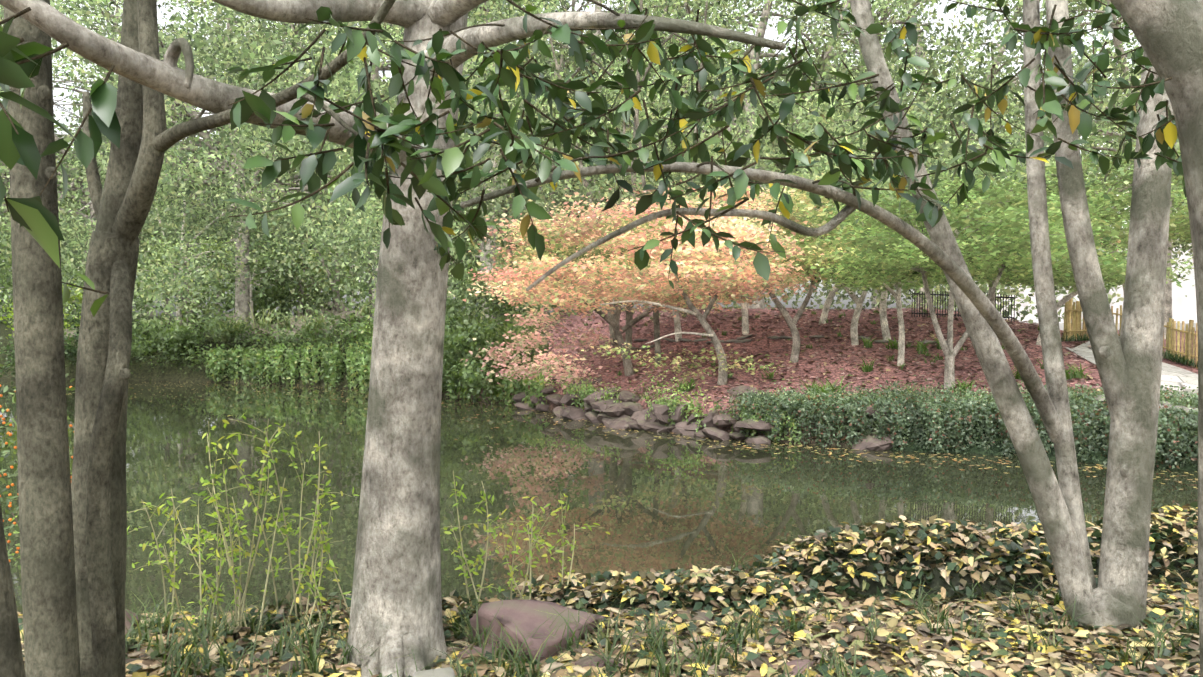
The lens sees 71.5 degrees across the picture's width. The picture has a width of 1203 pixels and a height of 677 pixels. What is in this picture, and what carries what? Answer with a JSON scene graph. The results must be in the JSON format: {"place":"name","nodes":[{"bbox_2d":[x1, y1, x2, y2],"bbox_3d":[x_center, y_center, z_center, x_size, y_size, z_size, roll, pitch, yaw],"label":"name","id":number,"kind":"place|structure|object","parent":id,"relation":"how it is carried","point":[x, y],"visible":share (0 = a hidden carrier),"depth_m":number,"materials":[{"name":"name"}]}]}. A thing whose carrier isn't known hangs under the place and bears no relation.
{"place":"outdoors","nodes":[
{"label":"outdoors","id":0,"kind":"place"},
{"bbox_2d":[0,0,1174,316],"label":"sky","id":1,"kind":"structure","parent":0,"point":[57,91],"materials":[{"name":"white"}]},
{"bbox_2d":[0,379,1197,614],"bbox_3d":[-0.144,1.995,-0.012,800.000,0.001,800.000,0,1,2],"label":"pond water","id":2,"kind":"structure","parent":0,"point":[646,501],"depth_m":9.98,"materials":[{"name":"green liquid"}]},
{"bbox_2d":[66,382,1197,489],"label":"fallen leaves","id":3,"kind":"object","parent":2,"relation":"on","point":[830,453],"visible":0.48,"depth_m":12.81,"materials":[{"name":"plant"}]},
{"bbox_2d":[0,307,1199,676],"bbox_3d":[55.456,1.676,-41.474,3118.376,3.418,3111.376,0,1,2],"label":"ground","id":4,"kind":"structure","parent":0,"point":[774,349],"depth_m":18.09,"materials":[{"name":"brown soil"}]},
{"bbox_2d":[0,502,25,676],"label":"tree trunk","id":5,"kind":"object","parent":4,"relation":"on","point":[11,661],"visible":1,"depth_m":2.11,"materials":[{"name":"grey plant"}]},
{"bbox_2d":[3,0,80,676],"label":"slim tree","id":6,"kind":"object","parent":4,"relation":"on","point":[49,608],"visible":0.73,"depth_m":2.86,"materials":[{"name":"grey plant"}]},
{"bbox_2d":[125,608,140,636],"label":"bank rocks","id":7,"kind":"object","parent":4,"relation":"on","point":[127,622],"visible":0.02,"depth_m":4.21,"materials":[{"name":"grey stone"}]},
{"bbox_2d":[71,0,395,676],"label":"tree","id":8,"kind":"object","parent":4,"relation":"on","point":[122,200],"visible":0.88,"depth_m":3.23,"materials":[{"name":"grey plant"}]},
{"bbox_2d":[196,229,324,315],"bbox_3d":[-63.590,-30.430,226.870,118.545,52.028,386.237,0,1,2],"label":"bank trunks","id":9,"kind":"object","parent":4,"relation":"on","point":[302,293],"visible":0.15,"depth_m":34.79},
{"bbox_2d":[64,301,468,351],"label":"shrubs","id":10,"kind":"object","parent":4,"relation":"on","point":[343,316],"visible":0.06,"depth_m":32.40,"materials":[{"name":"green plant"}]},
{"bbox_2d":[0,168,563,407],"bbox_3d":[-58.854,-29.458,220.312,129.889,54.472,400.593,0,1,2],"label":"bank shrubs","id":11,"kind":"object","parent":4,"relation":"on","point":[257,370],"depth_m":26.39,"materials":[{"name":"green plant"}]},
{"bbox_2d":[0,364,609,623],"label":"leaves","id":12,"kind":"object","parent":4,"relation":"on","point":[5,452],"visible":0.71,"depth_m":4.31,"materials":[{"name":"green plant"}]},
{"bbox_2d":[0,385,73,561],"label":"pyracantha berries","id":13,"kind":"object","parent":12,"relation":"on","point":[12,485],"visible":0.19,"depth_m":4.48,"materials":[{"name":"plant"}]},
{"bbox_2d":[8,419,601,637],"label":"plant stems","id":14,"kind":"object","parent":4,"relation":"on","point":[239,601],"visible":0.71,"depth_m":4.28,"materials":[{"name":"green plant"}]},
{"bbox_2d":[141,200,513,331],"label":"background tree trunks","id":15,"kind":"object","parent":4,"relation":"on","point":[178,313],"visible":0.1,"depth_m":29.20,"materials":[{"name":"grey wood"}]},
{"bbox_2d":[189,296,526,348],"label":"shrubs","id":16,"kind":"object","parent":4,"relation":"on","point":[362,309],"visible":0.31,"depth_m":27.64,"materials":[{"name":"green plant"}]},
{"bbox_2d":[0,0,785,676],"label":"tree","id":17,"kind":"object","parent":4,"relation":"on","point":[396,600],"visible":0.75,"depth_m":3.67,"materials":[{"name":"grey plant"}]},
{"bbox_2d":[412,667,454,676],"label":"rock","id":18,"kind":"object","parent":4,"relation":"on","point":[444,672],"visible":1,"depth_m":3.05,"materials":[{"name":"grey stone"}]},
{"bbox_2d":[0,12,1049,330],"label":"dark foliage","id":19,"kind":"object","parent":4,"relation":"on","point":[262,308],"visible":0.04,"depth_m":35.77,"materials":[{"name":"green plant"}]},
{"bbox_2d":[0,0,1185,364],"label":"tree trunks","id":20,"kind":"object","parent":4,"relation":"on","point":[242,302],"visible":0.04,"depth_m":25.91,"materials":[{"name":"grey wood"}]},
{"bbox_2d":[0,0,1193,357],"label":"background trees","id":21,"kind":"object","parent":4,"relation":"on","point":[224,56],"visible":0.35,"depth_m":22.90,"materials":[{"name":"green plant"}]},
{"bbox_2d":[17,504,1199,676],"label":"leaf litter","id":22,"kind":"object","parent":4,"relation":"on","point":[922,637],"visible":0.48,"depth_m":4.14,"materials":[{"name":"plant"}]},
{"bbox_2d":[17,501,1199,676],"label":"bank ivy","id":23,"kind":"object","parent":4,"relation":"on","point":[953,565],"visible":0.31,"depth_m":4.54,"materials":[{"name":"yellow plant"}]},
{"bbox_2d":[18,506,1199,676],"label":"bank grass tufts","id":24,"kind":"object","parent":4,"relation":"on","point":[313,661],"visible":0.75,"depth_m":3.86,"materials":[{"name":"green plant"}]},
{"bbox_2d":[459,599,813,675],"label":"rocks","id":25,"kind":"object","parent":4,"relation":"on","point":[525,616],"visible":0.42,"depth_m":3.99,"materials":[{"name":"grey stone"}]},
{"bbox_2d":[217,589,1197,670],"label":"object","id":26,"kind":"object","parent":4,"relation":"on","point":[801,639],"visible":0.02,"depth_m":4.04,"materials":[{"name":"plant"}]},
{"bbox_2d":[512,357,907,450],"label":"shoreline rocks","id":27,"kind":"object","parent":4,"relation":"on","point":[627,413],"visible":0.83,"depth_m":15.40,"materials":[{"name":"grey stone"}]},
{"bbox_2d":[302,528,1197,626],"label":"shrub mounds","id":28,"kind":"object","parent":4,"relation":"on","point":[937,582],"visible":0.04,"depth_m":4.75,"materials":[{"name":"green plant"}]},
{"bbox_2d":[600,180,925,365],"bbox_3d":[4.091,-1.603,18.738,8.824,4.256,7.014,0,1,2],"label":"tree","id":29,"kind":"object","parent":4,"relation":"on","point":[678,333],"visible":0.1,"depth_m":17.93,"materials":[{"name":"grey wood"}]},
{"bbox_2d":[597,334,946,349],"bbox_3d":[3.482,0.108,19.212,8.426,0.410,0.853,1,1,29],"label":"mound stone edging","id":30,"kind":"object","parent":4,"relation":"on","point":[737,340],"visible":0.65,"depth_m":19.12,"materials":[{"name":"stone"}]},
{"bbox_2d":[460,0,1173,633],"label":"multi-trunk tree","id":31,"kind":"object","parent":4,"relation":"on","point":[1128,360],"visible":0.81,"depth_m":4.12,"materials":[{"name":"grey plant"}]},
{"bbox_2d":[0,0,1181,294],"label":"canopy twigs","id":32,"kind":"object","parent":31,"relation":"attached to","point":[500,52],"visible":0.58,"depth_m":2.86,"materials":[{"name":"brown wood"}]},
{"bbox_2d":[0,0,1185,316],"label":"tree leaves","id":33,"kind":"object","parent":31,"relation":"attached to","point":[36,220],"visible":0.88,"depth_m":2.81,"materials":[{"name":"green plant"}]},
{"bbox_2d":[449,145,1194,389],"bbox_3d":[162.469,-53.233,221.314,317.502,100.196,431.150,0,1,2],"label":"trees","id":34,"kind":"object","parent":4,"relation":"on","point":[838,265],"depth_m":16.02,"materials":[{"name":"plant"}]},
{"bbox_2d":[528,347,1197,469],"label":"mound edge shrubs","id":35,"kind":"object","parent":4,"relation":"on","point":[952,413],"visible":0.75,"depth_m":12.96,"materials":[{"name":"green plant"}]},
{"bbox_2d":[544,307,1184,419],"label":"fallen maple leaves","id":36,"kind":"object","parent":4,"relation":"on","point":[825,363],"visible":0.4,"depth_m":17.84,"materials":[{"name":"red plant"}]},
{"bbox_2d":[912,291,1014,321],"bbox_3d":[8.215,-0.730,19.022,2.161,0.721,0.030,0,1,19],"label":"fence","id":37,"kind":"object","parent":4,"relation":"on","point":[955,314],"visible":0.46,"depth_m":19.15,"materials":[{"name":"black metal"}]},
{"bbox_2d":[1035,232,1195,330],"bbox_3d":[43.231,-1.913,34.612,55.700,5.350,0.650,0,1,2],"label":"grey wall base","id":38,"kind":"object","parent":4,"relation":"on","point":[1061,326],"depth_m":35.02,"materials":[{"name":"grey concrete"}]},
{"bbox_2d":[1063,298,1197,368],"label":"bamboo fence pickets","id":39,"kind":"object","parent":4,"relation":"on","point":[1072,320],"visible":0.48,"depth_m":16.26,"materials":[{"name":"beige wood"}]},
{"bbox_2d":[1066,341,1197,390],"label":"footpath","id":40,"kind":"structure","parent":4,"relation":"on","point":[1180,377],"depth_m":14.84,"materials":[{"name":"grey concrete"}]},
{"bbox_2d":[1092,389,1197,424],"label":"path edge slabs","id":41,"kind":"structure","parent":4,"relation":"on","point":[1160,403],"depth_m":12.27,"materials":[{"name":"grey stone"}]},
{"bbox_2d":[1110,0,1202,676],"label":"tree","id":42,"kind":"object","parent":4,"relation":"on","point":[1168,34],"visible":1,"depth_m":2.83,"materials":[{"name":"grey plant"}]},
{"bbox_2d":[544,308,1197,397],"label":"small plants","id":43,"kind":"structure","parent":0,"point":[1075,374],"depth_m":16.28,"materials":[{"name":"plant"}]},
{"bbox_2d":[975,236,1196,322],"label":"white garden wall","id":44,"kind":"structure","parent":0,"point":[1184,307],"depth_m":35.11,"materials":[{"name":"white paint"}]}
]}

